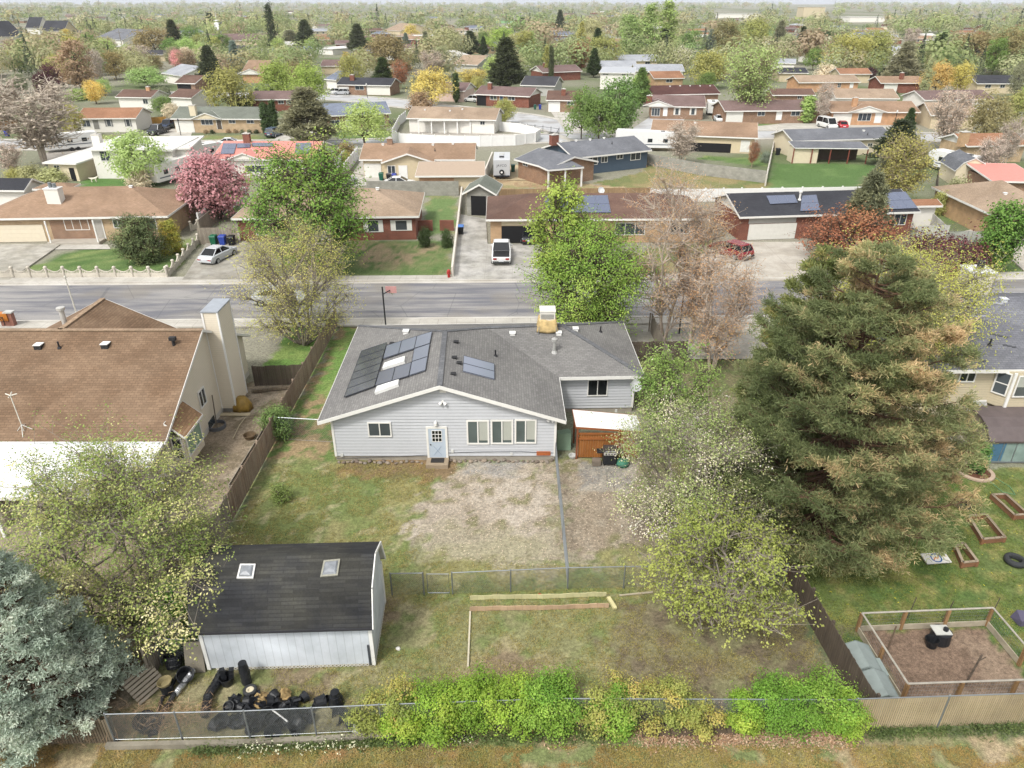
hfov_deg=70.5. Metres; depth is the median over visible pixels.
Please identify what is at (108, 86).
broad tree
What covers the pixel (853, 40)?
broad tree
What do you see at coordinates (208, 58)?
conifer tree
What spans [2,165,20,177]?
bush
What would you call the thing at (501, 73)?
conifer tree
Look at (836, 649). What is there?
wood fence
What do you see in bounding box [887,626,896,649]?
wooden stake
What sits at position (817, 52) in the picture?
broad tree
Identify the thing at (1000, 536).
raised bed
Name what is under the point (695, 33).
broad tree
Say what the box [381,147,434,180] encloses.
house
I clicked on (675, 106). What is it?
house
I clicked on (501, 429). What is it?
window
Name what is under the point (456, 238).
wall
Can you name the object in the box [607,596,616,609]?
timber offcut
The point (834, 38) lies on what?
airy tree
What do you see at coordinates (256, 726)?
plant pot
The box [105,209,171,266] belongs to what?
dwarf pine
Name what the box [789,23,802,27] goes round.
house
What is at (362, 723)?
hedge shrub
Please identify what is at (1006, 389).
bay window
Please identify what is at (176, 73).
house
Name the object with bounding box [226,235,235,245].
wheelie bin
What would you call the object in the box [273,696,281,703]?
plant pot
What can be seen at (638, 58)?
house
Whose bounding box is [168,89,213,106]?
house
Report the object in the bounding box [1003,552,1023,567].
tyre
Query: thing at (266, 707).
plant pot
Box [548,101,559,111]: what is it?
garage door
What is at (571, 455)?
washbasin
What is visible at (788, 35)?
round tree
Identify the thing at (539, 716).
hedge shrub
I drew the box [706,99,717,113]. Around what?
camper
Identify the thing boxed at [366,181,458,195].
wall
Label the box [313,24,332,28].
house
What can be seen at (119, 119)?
house
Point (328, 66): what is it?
house
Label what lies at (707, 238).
bare tree
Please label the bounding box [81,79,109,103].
round tree
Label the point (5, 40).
airy tree
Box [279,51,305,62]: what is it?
airy tree
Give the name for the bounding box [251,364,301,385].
wood fence
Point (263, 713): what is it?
plant pot
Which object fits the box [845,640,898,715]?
garden shed
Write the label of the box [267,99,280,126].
cypress tree
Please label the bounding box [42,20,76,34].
house
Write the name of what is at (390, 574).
chain link fence
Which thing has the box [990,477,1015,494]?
garden hose
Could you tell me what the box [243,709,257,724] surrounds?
plant pot
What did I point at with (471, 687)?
hedge shrub
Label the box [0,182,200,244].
house
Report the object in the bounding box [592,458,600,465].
planter box
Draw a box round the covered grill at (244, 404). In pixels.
[233,395,253,412]
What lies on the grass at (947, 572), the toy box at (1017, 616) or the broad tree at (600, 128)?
the toy box at (1017, 616)
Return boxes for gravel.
[422,464,558,567]
[559,461,657,552]
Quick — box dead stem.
[965,654,985,684]
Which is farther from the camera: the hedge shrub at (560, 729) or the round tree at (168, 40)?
the round tree at (168, 40)
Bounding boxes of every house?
[0,21,18,47]
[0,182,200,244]
[0,298,250,471]
[26,17,45,35]
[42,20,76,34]
[42,148,97,180]
[69,107,152,131]
[86,133,198,178]
[98,28,161,48]
[115,86,168,108]
[141,50,166,60]
[161,64,212,82]
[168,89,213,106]
[170,104,278,132]
[174,75,214,90]
[175,135,203,155]
[206,33,279,44]
[212,132,333,176]
[229,45,247,54]
[231,187,424,241]
[238,60,275,82]
[252,90,292,110]
[312,28,328,34]
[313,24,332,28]
[313,36,334,44]
[314,46,352,54]
[317,321,643,468]
[320,60,345,73]
[320,101,390,128]
[324,71,363,88]
[335,40,349,45]
[336,74,400,95]
[359,137,477,177]
[362,28,382,33]
[371,31,389,36]
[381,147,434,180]
[385,23,430,34]
[397,33,417,37]
[404,44,417,51]
[406,106,503,133]
[408,36,429,43]
[433,82,475,101]
[444,50,468,60]
[448,28,467,33]
[453,55,490,72]
[468,26,487,31]
[474,44,495,53]
[474,82,542,107]
[486,193,707,242]
[514,148,598,186]
[520,76,563,95]
[529,62,582,79]
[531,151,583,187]
[541,133,651,173]
[546,88,583,111]
[553,33,574,36]
[599,61,636,74]
[599,67,635,88]
[611,54,658,63]
[631,64,684,77]
[641,84,720,103]
[643,94,705,119]
[647,71,684,85]
[651,119,757,153]
[681,29,707,32]
[711,100,821,123]
[711,189,920,239]
[715,14,758,17]
[764,89,815,99]
[771,68,808,81]
[771,127,887,154]
[774,27,797,31]
[774,58,795,67]
[785,75,860,91]
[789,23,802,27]
[796,7,825,17]
[798,51,845,62]
[823,97,920,124]
[824,260,1023,445]
[825,88,899,100]
[830,68,871,82]
[841,17,884,21]
[848,32,873,38]
[863,28,883,31]
[867,72,920,92]
[901,90,993,109]
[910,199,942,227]
[915,102,976,129]
[916,35,931,42]
[921,33,935,39]
[931,180,1023,237]
[937,130,1023,161]
[948,30,974,36]
[957,75,1021,93]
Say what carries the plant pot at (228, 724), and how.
on the ground at (412, 628)
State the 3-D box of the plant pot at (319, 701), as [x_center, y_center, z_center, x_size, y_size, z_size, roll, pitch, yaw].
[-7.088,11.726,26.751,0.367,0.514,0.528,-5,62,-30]
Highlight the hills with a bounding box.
[0,0,1023,3]
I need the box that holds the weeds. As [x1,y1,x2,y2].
[184,718,1023,759]
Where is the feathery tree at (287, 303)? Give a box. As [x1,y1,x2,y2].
[209,204,367,345]
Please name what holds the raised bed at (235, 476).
on the gravel
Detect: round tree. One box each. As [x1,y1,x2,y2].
[6,72,31,90]
[51,104,85,131]
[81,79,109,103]
[91,35,118,50]
[99,126,171,181]
[148,94,176,114]
[159,36,179,49]
[161,101,177,117]
[163,45,181,63]
[172,35,194,51]
[180,45,197,58]
[470,75,485,90]
[481,52,507,84]
[494,98,517,121]
[529,41,555,59]
[596,72,651,136]
[667,44,695,68]
[739,15,772,44]
[778,32,799,51]
[868,66,878,78]
[946,59,977,89]
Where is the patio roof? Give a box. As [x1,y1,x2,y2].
[787,141,868,163]
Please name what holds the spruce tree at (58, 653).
on the ground at (412, 628)
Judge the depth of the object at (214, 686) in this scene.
26.89 m
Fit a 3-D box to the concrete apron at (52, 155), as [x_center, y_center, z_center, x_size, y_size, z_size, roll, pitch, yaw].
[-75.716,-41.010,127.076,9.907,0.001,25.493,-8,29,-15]
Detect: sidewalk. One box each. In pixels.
[0,272,1023,281]
[0,316,767,327]
[3,130,1023,141]
[5,138,940,150]
[170,91,615,134]
[318,99,574,140]
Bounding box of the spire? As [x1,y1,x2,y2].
[214,14,221,32]
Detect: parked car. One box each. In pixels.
[160,118,174,127]
[197,244,236,263]
[217,137,241,143]
[249,285,304,306]
[264,127,282,137]
[325,88,338,94]
[333,88,349,94]
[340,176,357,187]
[384,176,414,180]
[464,95,476,102]
[521,230,537,243]
[709,239,753,259]
[713,114,722,121]
[837,120,848,127]
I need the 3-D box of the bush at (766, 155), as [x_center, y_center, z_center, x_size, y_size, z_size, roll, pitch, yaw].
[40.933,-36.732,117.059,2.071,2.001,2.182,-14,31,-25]
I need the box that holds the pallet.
[122,664,161,704]
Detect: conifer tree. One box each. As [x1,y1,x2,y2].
[165,19,182,44]
[194,45,227,87]
[204,12,213,25]
[227,40,244,73]
[272,86,340,140]
[281,29,295,40]
[290,19,317,45]
[344,23,369,51]
[370,57,393,77]
[402,32,410,43]
[421,31,429,52]
[460,30,480,54]
[478,36,488,54]
[486,37,527,86]
[553,9,565,27]
[586,48,601,77]
[591,28,602,45]
[632,67,652,105]
[658,29,674,54]
[702,29,716,49]
[769,20,787,47]
[792,26,806,46]
[861,118,928,161]
[872,149,891,182]
[880,41,925,76]
[903,107,916,130]
[925,34,947,67]
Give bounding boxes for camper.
[44,130,96,150]
[144,153,198,182]
[201,141,220,154]
[615,128,676,147]
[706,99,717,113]
[929,148,983,166]
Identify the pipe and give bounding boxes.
[148,675,176,737]
[153,690,176,734]
[174,668,195,695]
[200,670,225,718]
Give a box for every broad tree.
[34,61,64,85]
[36,51,74,84]
[79,30,95,44]
[95,76,113,95]
[100,49,130,79]
[118,64,171,86]
[120,25,173,49]
[126,55,152,76]
[146,51,164,70]
[164,41,181,59]
[168,47,181,65]
[179,24,203,41]
[189,33,207,46]
[192,41,204,61]
[198,61,258,106]
[248,56,297,90]
[269,36,288,53]
[278,58,330,99]
[284,59,300,78]
[329,96,399,142]
[334,51,366,77]
[355,28,413,68]
[402,24,421,34]
[404,75,424,90]
[405,65,457,105]
[475,30,489,42]
[487,24,515,48]
[560,82,606,138]
[575,94,625,138]
[577,16,605,38]
[584,33,626,60]
[684,47,733,85]
[688,29,703,45]
[696,69,717,85]
[801,46,825,69]
[814,27,882,67]
[817,29,833,37]
[854,23,899,68]
[913,59,956,89]
[947,28,1000,66]
[960,86,1019,132]
[978,20,1023,74]
[1005,62,1023,98]
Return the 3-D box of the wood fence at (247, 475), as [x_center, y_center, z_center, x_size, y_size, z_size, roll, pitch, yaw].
[-14.063,0.375,46.880,0.194,1.630,24.700,0,28,0]
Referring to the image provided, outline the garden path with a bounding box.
[56,244,109,248]
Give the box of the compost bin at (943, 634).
[929,624,952,647]
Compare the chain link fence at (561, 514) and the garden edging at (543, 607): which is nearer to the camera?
the garden edging at (543, 607)
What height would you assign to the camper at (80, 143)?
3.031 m
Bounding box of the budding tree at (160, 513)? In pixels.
[0,401,255,661]
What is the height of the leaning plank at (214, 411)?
1.929 m
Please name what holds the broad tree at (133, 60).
on the ground at (412, 628)
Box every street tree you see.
[515,204,673,340]
[519,166,593,313]
[971,193,1023,270]
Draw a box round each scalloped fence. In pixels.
[0,266,168,277]
[165,233,199,276]
[188,219,198,230]
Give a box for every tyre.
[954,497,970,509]
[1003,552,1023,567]
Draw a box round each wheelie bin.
[208,234,217,244]
[218,234,226,244]
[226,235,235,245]
[378,172,383,180]
[458,224,463,233]
[511,164,514,171]
[775,148,780,154]
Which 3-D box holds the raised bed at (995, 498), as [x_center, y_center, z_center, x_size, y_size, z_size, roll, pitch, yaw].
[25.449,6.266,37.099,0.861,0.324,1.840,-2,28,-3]
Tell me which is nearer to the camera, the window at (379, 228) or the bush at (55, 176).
the window at (379, 228)
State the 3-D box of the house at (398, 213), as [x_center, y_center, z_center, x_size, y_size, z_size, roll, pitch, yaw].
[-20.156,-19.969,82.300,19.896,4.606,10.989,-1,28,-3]
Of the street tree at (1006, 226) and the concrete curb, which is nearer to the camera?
the concrete curb
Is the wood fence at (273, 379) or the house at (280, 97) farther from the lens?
the house at (280, 97)
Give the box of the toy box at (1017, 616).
[1010,610,1023,626]
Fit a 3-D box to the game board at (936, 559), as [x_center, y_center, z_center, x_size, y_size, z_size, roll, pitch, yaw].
[19.709,8.127,33.721,1.200,0.185,0.600,-3,38,-5]
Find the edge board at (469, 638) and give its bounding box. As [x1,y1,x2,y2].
[467,611,470,666]
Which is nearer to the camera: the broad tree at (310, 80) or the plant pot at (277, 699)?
the plant pot at (277, 699)
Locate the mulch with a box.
[961,464,990,478]
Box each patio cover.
[0,443,178,536]
[418,118,470,133]
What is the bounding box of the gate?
[426,574,449,592]
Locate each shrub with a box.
[139,566,197,661]
[157,218,186,255]
[253,401,303,443]
[267,481,292,506]
[342,685,388,745]
[367,676,433,752]
[372,668,427,737]
[396,666,475,753]
[427,666,490,740]
[451,660,514,738]
[481,665,544,746]
[514,660,585,747]
[522,661,589,749]
[572,676,625,744]
[584,676,645,747]
[588,659,651,737]
[627,671,677,740]
[640,667,701,735]
[670,685,728,746]
[679,440,738,507]
[721,677,768,741]
[745,662,805,740]
[765,670,837,745]
[786,658,873,740]
[819,683,879,747]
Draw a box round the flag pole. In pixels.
[63,276,76,311]
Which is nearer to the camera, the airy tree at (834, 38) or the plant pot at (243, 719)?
the plant pot at (243, 719)
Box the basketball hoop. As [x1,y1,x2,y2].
[381,286,396,324]
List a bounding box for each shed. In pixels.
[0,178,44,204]
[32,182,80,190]
[187,541,385,669]
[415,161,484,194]
[462,175,502,215]
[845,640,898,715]
[939,149,984,183]
[962,406,1023,462]
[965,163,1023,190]
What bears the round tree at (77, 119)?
on the ground at (412, 628)
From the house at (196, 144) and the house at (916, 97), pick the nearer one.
the house at (196, 144)
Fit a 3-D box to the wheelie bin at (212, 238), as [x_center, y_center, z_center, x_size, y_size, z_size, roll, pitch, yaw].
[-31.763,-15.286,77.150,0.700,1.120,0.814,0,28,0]
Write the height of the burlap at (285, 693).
0.330 m
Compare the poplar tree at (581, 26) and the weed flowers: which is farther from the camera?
the poplar tree at (581, 26)
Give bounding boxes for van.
[816,115,837,127]
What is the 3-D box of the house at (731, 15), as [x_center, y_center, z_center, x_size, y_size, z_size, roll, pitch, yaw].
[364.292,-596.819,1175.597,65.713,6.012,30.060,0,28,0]
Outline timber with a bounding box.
[251,385,289,392]
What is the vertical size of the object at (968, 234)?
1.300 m
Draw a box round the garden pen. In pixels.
[855,607,1023,702]
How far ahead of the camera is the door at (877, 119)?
152.17 m
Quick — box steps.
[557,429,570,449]
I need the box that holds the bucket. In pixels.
[925,634,939,649]
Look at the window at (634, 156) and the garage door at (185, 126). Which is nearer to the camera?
the window at (634, 156)
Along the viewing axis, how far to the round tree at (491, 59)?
223.41 m
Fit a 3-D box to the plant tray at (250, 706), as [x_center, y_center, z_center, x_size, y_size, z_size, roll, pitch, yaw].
[-9.470,11.811,26.409,0.385,0.080,0.231,45,6,11]
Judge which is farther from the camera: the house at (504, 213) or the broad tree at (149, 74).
the broad tree at (149, 74)
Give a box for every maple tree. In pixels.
[219,126,381,274]
[620,472,823,647]
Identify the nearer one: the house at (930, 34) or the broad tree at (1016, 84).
the broad tree at (1016, 84)
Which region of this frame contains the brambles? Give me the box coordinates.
[1,691,224,763]
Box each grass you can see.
[0,742,1023,767]
[128,463,830,735]
[773,473,1023,649]
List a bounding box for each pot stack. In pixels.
[219,667,226,680]
[229,667,233,679]
[238,660,251,685]
[328,688,344,709]
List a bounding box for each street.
[0,131,1022,148]
[0,280,1023,319]
[172,92,607,139]
[633,116,683,129]
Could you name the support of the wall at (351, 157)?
on the ground at (412, 628)
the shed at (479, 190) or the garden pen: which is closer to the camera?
the garden pen
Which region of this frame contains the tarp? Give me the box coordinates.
[616,457,629,467]
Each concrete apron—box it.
[46,146,92,159]
[151,128,191,135]
[275,132,329,141]
[347,161,383,185]
[407,132,496,135]
[493,165,523,179]
[551,112,598,130]
[601,134,651,148]
[758,123,892,130]
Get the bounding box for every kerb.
[0,276,1023,283]
[17,315,766,321]
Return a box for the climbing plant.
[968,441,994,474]
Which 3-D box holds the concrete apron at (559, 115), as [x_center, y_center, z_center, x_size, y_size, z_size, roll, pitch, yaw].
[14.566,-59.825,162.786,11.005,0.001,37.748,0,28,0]
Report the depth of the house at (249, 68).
232.64 m
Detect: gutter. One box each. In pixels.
[0,278,1023,285]
[16,315,754,320]
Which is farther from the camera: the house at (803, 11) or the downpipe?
the house at (803, 11)
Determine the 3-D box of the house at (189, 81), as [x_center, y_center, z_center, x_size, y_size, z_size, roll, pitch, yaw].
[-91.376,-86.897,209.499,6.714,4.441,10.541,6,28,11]
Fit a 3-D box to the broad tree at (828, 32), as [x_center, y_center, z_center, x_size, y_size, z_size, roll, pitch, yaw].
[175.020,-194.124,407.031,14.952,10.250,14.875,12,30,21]
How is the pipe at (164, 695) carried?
on the ground at (412, 628)
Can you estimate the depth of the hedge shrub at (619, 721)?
25.09 m
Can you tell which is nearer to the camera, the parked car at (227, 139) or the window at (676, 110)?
the parked car at (227, 139)
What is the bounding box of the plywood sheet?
[183,641,205,672]
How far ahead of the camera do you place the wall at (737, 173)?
107.68 m
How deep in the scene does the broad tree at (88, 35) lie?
356.92 m
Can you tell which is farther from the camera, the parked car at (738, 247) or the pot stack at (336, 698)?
the parked car at (738, 247)
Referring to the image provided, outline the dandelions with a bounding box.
[804,490,1020,623]
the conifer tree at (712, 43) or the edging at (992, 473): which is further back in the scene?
the conifer tree at (712, 43)
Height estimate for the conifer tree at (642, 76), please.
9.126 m
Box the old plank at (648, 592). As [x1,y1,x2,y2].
[619,591,652,595]
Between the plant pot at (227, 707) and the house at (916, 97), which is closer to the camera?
the plant pot at (227, 707)
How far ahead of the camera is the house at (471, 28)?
632.18 m
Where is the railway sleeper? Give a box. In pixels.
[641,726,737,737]
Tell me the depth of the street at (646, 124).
153.68 m
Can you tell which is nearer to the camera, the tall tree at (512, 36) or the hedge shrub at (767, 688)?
the hedge shrub at (767, 688)
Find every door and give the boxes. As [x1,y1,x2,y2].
[0,225,46,241]
[91,219,106,238]
[92,120,99,128]
[174,121,194,132]
[216,120,222,128]
[364,164,380,176]
[398,165,407,177]
[426,426,448,457]
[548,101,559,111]
[663,108,667,115]
[725,112,743,121]
[740,140,749,151]
[747,223,796,239]
[775,111,782,119]
[833,114,851,124]
[874,113,882,122]
[884,84,897,91]
[966,400,986,421]
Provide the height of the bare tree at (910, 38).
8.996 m
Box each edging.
[470,592,606,599]
[470,603,608,610]
[957,462,994,482]
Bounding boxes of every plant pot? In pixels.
[132,710,155,734]
[158,678,173,695]
[163,651,182,670]
[176,666,193,683]
[207,718,221,731]
[213,712,228,728]
[218,670,232,687]
[222,718,232,729]
[223,700,233,710]
[224,705,231,712]
[225,698,233,706]
[233,701,244,712]
[239,715,249,725]
[242,694,251,704]
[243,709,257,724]
[245,719,259,738]
[251,717,267,732]
[258,712,272,725]
[259,701,266,708]
[260,706,274,720]
[264,722,280,737]
[266,694,273,706]
[268,688,280,697]
[269,717,283,732]
[270,702,280,715]
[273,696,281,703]
[278,705,289,717]
[287,718,300,736]
[288,705,297,717]
[289,698,298,707]
[292,716,306,729]
[299,690,309,702]
[313,693,326,708]
[332,707,347,725]
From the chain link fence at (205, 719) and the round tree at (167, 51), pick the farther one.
the round tree at (167, 51)
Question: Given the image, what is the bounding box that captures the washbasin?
[568,453,575,458]
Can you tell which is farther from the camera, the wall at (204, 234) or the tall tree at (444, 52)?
the tall tree at (444, 52)
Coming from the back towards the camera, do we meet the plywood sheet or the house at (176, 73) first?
the house at (176, 73)
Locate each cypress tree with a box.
[259,102,271,133]
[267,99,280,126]
[452,71,460,102]
[548,45,554,75]
[797,95,818,122]
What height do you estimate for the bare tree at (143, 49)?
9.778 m
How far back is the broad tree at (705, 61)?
212.17 m
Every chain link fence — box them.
[103,703,381,741]
[153,638,205,665]
[274,416,331,441]
[380,697,856,730]
[389,572,424,595]
[451,563,788,593]
[555,443,568,587]
[856,693,1023,728]
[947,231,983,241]
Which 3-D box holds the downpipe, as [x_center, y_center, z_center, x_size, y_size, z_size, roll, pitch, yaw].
[-5.538,10.499,28.074,0.062,1.050,0.062,0,28,0]
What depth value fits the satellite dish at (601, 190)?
83.01 m
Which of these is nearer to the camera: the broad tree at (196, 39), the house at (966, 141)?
the house at (966, 141)
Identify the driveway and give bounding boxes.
[0,244,59,279]
[182,233,268,279]
[453,214,563,280]
[625,324,768,358]
[701,242,812,280]
[1011,239,1023,271]
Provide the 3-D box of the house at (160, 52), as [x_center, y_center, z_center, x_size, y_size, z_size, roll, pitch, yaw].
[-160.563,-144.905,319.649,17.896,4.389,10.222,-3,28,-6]
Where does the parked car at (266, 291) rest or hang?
on the street at (405, 300)
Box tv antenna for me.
[5,392,31,436]
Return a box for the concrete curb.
[104,732,391,750]
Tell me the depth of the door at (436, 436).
40.52 m
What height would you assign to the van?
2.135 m
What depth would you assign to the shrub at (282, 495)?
37.47 m
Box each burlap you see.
[253,691,268,708]
[280,687,290,699]
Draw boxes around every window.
[63,219,89,229]
[82,120,90,126]
[99,151,110,160]
[104,119,112,126]
[112,219,122,227]
[124,119,131,126]
[169,421,204,465]
[197,386,206,408]
[201,120,212,124]
[208,415,214,427]
[244,165,264,172]
[246,120,253,123]
[355,86,363,89]
[363,220,382,231]
[367,422,391,436]
[387,165,395,173]
[390,220,411,230]
[466,420,488,444]
[491,419,512,443]
[515,419,536,443]
[587,380,607,395]
[588,157,597,164]
[601,156,607,162]
[615,222,645,234]
[630,153,640,160]
[651,108,659,115]
[670,223,689,233]
[673,108,680,114]
[689,108,696,114]
[757,112,764,115]
[791,111,799,115]
[857,113,871,120]
[893,214,907,224]
[958,373,976,381]
[986,371,1023,407]
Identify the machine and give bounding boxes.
[0,310,16,325]
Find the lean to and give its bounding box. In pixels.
[572,409,640,458]
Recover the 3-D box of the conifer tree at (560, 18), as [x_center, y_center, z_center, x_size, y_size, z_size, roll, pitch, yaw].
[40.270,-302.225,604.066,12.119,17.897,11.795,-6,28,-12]
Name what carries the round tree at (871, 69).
on the ground at (412, 628)
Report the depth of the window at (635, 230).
77.65 m
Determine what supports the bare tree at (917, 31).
on the ground at (412, 628)
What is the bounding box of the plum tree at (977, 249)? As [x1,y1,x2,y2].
[873,219,995,281]
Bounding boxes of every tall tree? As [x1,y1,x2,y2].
[15,39,28,50]
[28,72,57,102]
[42,38,98,88]
[58,35,82,60]
[59,28,72,37]
[205,33,230,51]
[206,36,222,52]
[430,45,452,75]
[508,34,516,47]
[513,27,536,53]
[617,12,645,52]
[678,32,697,55]
[710,20,743,50]
[726,35,741,47]
[983,36,1010,74]
[998,87,1023,131]
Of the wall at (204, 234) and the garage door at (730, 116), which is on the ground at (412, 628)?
the wall at (204, 234)
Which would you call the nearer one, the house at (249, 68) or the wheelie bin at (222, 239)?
the wheelie bin at (222, 239)
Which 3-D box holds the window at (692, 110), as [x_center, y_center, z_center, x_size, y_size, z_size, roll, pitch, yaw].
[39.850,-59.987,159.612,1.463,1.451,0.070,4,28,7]
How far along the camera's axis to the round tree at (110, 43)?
297.58 m
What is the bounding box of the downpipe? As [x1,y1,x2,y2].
[367,645,370,664]
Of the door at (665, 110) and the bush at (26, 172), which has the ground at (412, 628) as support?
the bush at (26, 172)
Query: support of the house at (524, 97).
on the ground at (412, 628)
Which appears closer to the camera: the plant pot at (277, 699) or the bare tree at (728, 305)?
the plant pot at (277, 699)
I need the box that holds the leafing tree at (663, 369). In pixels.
[624,328,738,452]
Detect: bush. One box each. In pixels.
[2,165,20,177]
[14,162,47,180]
[35,164,69,182]
[63,87,89,100]
[123,169,154,186]
[154,85,172,99]
[332,140,357,156]
[341,150,351,162]
[405,88,434,110]
[417,225,432,247]
[440,228,453,248]
[760,151,773,162]
[812,63,835,74]
[931,189,948,216]
[945,173,974,184]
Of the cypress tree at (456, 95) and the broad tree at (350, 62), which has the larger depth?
the broad tree at (350, 62)
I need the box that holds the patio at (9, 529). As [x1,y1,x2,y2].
[0,501,120,558]
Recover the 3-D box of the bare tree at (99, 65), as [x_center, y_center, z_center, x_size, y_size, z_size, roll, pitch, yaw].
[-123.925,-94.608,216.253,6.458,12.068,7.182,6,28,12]
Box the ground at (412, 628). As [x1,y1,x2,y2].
[0,4,1023,767]
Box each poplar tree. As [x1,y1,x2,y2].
[262,0,279,46]
[529,30,535,54]
[542,45,549,67]
[576,19,587,44]
[634,1,662,53]
[654,0,681,41]
[919,57,936,89]
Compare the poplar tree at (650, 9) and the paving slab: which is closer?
the paving slab
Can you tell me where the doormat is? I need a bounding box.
[431,458,443,462]
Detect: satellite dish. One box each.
[598,187,604,192]
[631,379,641,393]
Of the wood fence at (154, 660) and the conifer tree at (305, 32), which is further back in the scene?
the conifer tree at (305, 32)
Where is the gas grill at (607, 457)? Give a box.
[596,445,623,464]
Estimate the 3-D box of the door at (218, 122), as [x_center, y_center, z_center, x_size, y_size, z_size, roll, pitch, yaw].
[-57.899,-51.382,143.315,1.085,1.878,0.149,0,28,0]
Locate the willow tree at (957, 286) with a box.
[785,217,1022,399]
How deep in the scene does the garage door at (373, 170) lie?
106.66 m
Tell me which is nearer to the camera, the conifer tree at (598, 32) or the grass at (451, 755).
the grass at (451, 755)
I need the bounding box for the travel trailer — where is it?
[493,152,509,176]
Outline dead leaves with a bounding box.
[424,700,865,756]
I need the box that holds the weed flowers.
[238,733,471,758]
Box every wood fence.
[37,715,118,743]
[140,567,193,678]
[197,495,231,552]
[224,307,337,518]
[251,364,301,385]
[632,340,687,359]
[648,313,703,437]
[746,502,795,582]
[788,559,880,722]
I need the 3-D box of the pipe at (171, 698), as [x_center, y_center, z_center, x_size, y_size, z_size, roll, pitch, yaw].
[-12.663,11.966,26.438,0.264,0.234,1.752,0,28,0]
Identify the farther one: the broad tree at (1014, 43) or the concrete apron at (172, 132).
the broad tree at (1014, 43)
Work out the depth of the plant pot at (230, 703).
26.51 m
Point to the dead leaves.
(729, 738)
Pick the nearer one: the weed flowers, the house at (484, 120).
the weed flowers
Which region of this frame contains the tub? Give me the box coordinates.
[243,431,255,439]
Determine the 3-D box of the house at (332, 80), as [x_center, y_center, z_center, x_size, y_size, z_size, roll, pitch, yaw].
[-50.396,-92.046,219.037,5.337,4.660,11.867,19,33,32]
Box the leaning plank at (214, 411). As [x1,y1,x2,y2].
[211,395,217,427]
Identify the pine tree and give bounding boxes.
[692,237,998,581]
[723,242,863,483]
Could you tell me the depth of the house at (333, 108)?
149.45 m
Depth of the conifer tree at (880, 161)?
92.69 m
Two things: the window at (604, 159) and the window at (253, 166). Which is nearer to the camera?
the window at (253, 166)
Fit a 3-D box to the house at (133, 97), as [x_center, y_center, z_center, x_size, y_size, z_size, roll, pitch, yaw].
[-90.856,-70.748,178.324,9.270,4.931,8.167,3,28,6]
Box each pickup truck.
[146,124,169,134]
[491,239,511,263]
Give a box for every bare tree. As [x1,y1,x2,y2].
[0,68,91,165]
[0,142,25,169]
[84,48,105,80]
[119,44,151,60]
[413,68,426,80]
[417,48,448,73]
[615,154,745,340]
[659,116,702,159]
[663,190,740,344]
[672,236,776,369]
[813,80,841,115]
[904,33,919,42]
[905,26,923,42]
[926,84,979,137]
[974,135,1011,162]
[992,114,1023,162]
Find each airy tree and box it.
[0,36,16,49]
[172,49,197,65]
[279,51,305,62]
[387,58,411,88]
[450,67,487,81]
[508,49,527,80]
[567,40,589,68]
[717,36,800,107]
[746,139,761,167]
[798,26,827,60]
[828,35,843,45]
[871,125,942,196]
[937,45,970,71]
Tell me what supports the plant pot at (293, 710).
on the ground at (412, 628)
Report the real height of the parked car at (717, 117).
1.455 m
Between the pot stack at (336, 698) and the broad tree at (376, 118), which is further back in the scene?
the broad tree at (376, 118)
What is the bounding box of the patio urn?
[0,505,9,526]
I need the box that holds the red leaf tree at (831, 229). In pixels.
[784,200,924,260]
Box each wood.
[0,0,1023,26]
[0,18,1023,77]
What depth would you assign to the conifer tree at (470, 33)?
344.17 m
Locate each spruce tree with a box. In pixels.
[0,547,147,767]
[836,168,897,239]
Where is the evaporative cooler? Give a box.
[537,306,557,334]
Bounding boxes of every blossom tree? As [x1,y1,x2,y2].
[168,141,253,219]
[588,370,803,566]
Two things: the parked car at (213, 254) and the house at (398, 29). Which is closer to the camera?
the parked car at (213, 254)
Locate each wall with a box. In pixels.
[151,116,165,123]
[196,187,246,218]
[197,227,238,244]
[198,206,219,227]
[334,146,349,167]
[343,147,358,171]
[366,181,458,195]
[391,128,540,146]
[392,111,405,131]
[418,220,432,230]
[439,220,453,230]
[451,186,462,276]
[485,152,492,175]
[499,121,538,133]
[499,187,650,195]
[647,154,766,182]
[650,186,860,201]
[764,125,777,185]
[914,225,949,242]
[930,213,949,228]
[935,171,938,192]
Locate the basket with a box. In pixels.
[156,675,171,687]
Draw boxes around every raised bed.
[228,427,264,489]
[953,542,978,567]
[967,513,1006,544]
[989,493,1023,519]
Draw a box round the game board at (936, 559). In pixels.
[921,552,951,564]
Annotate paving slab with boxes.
[220,413,250,415]
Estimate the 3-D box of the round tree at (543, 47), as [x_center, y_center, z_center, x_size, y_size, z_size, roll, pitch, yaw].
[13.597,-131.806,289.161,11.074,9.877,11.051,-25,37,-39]

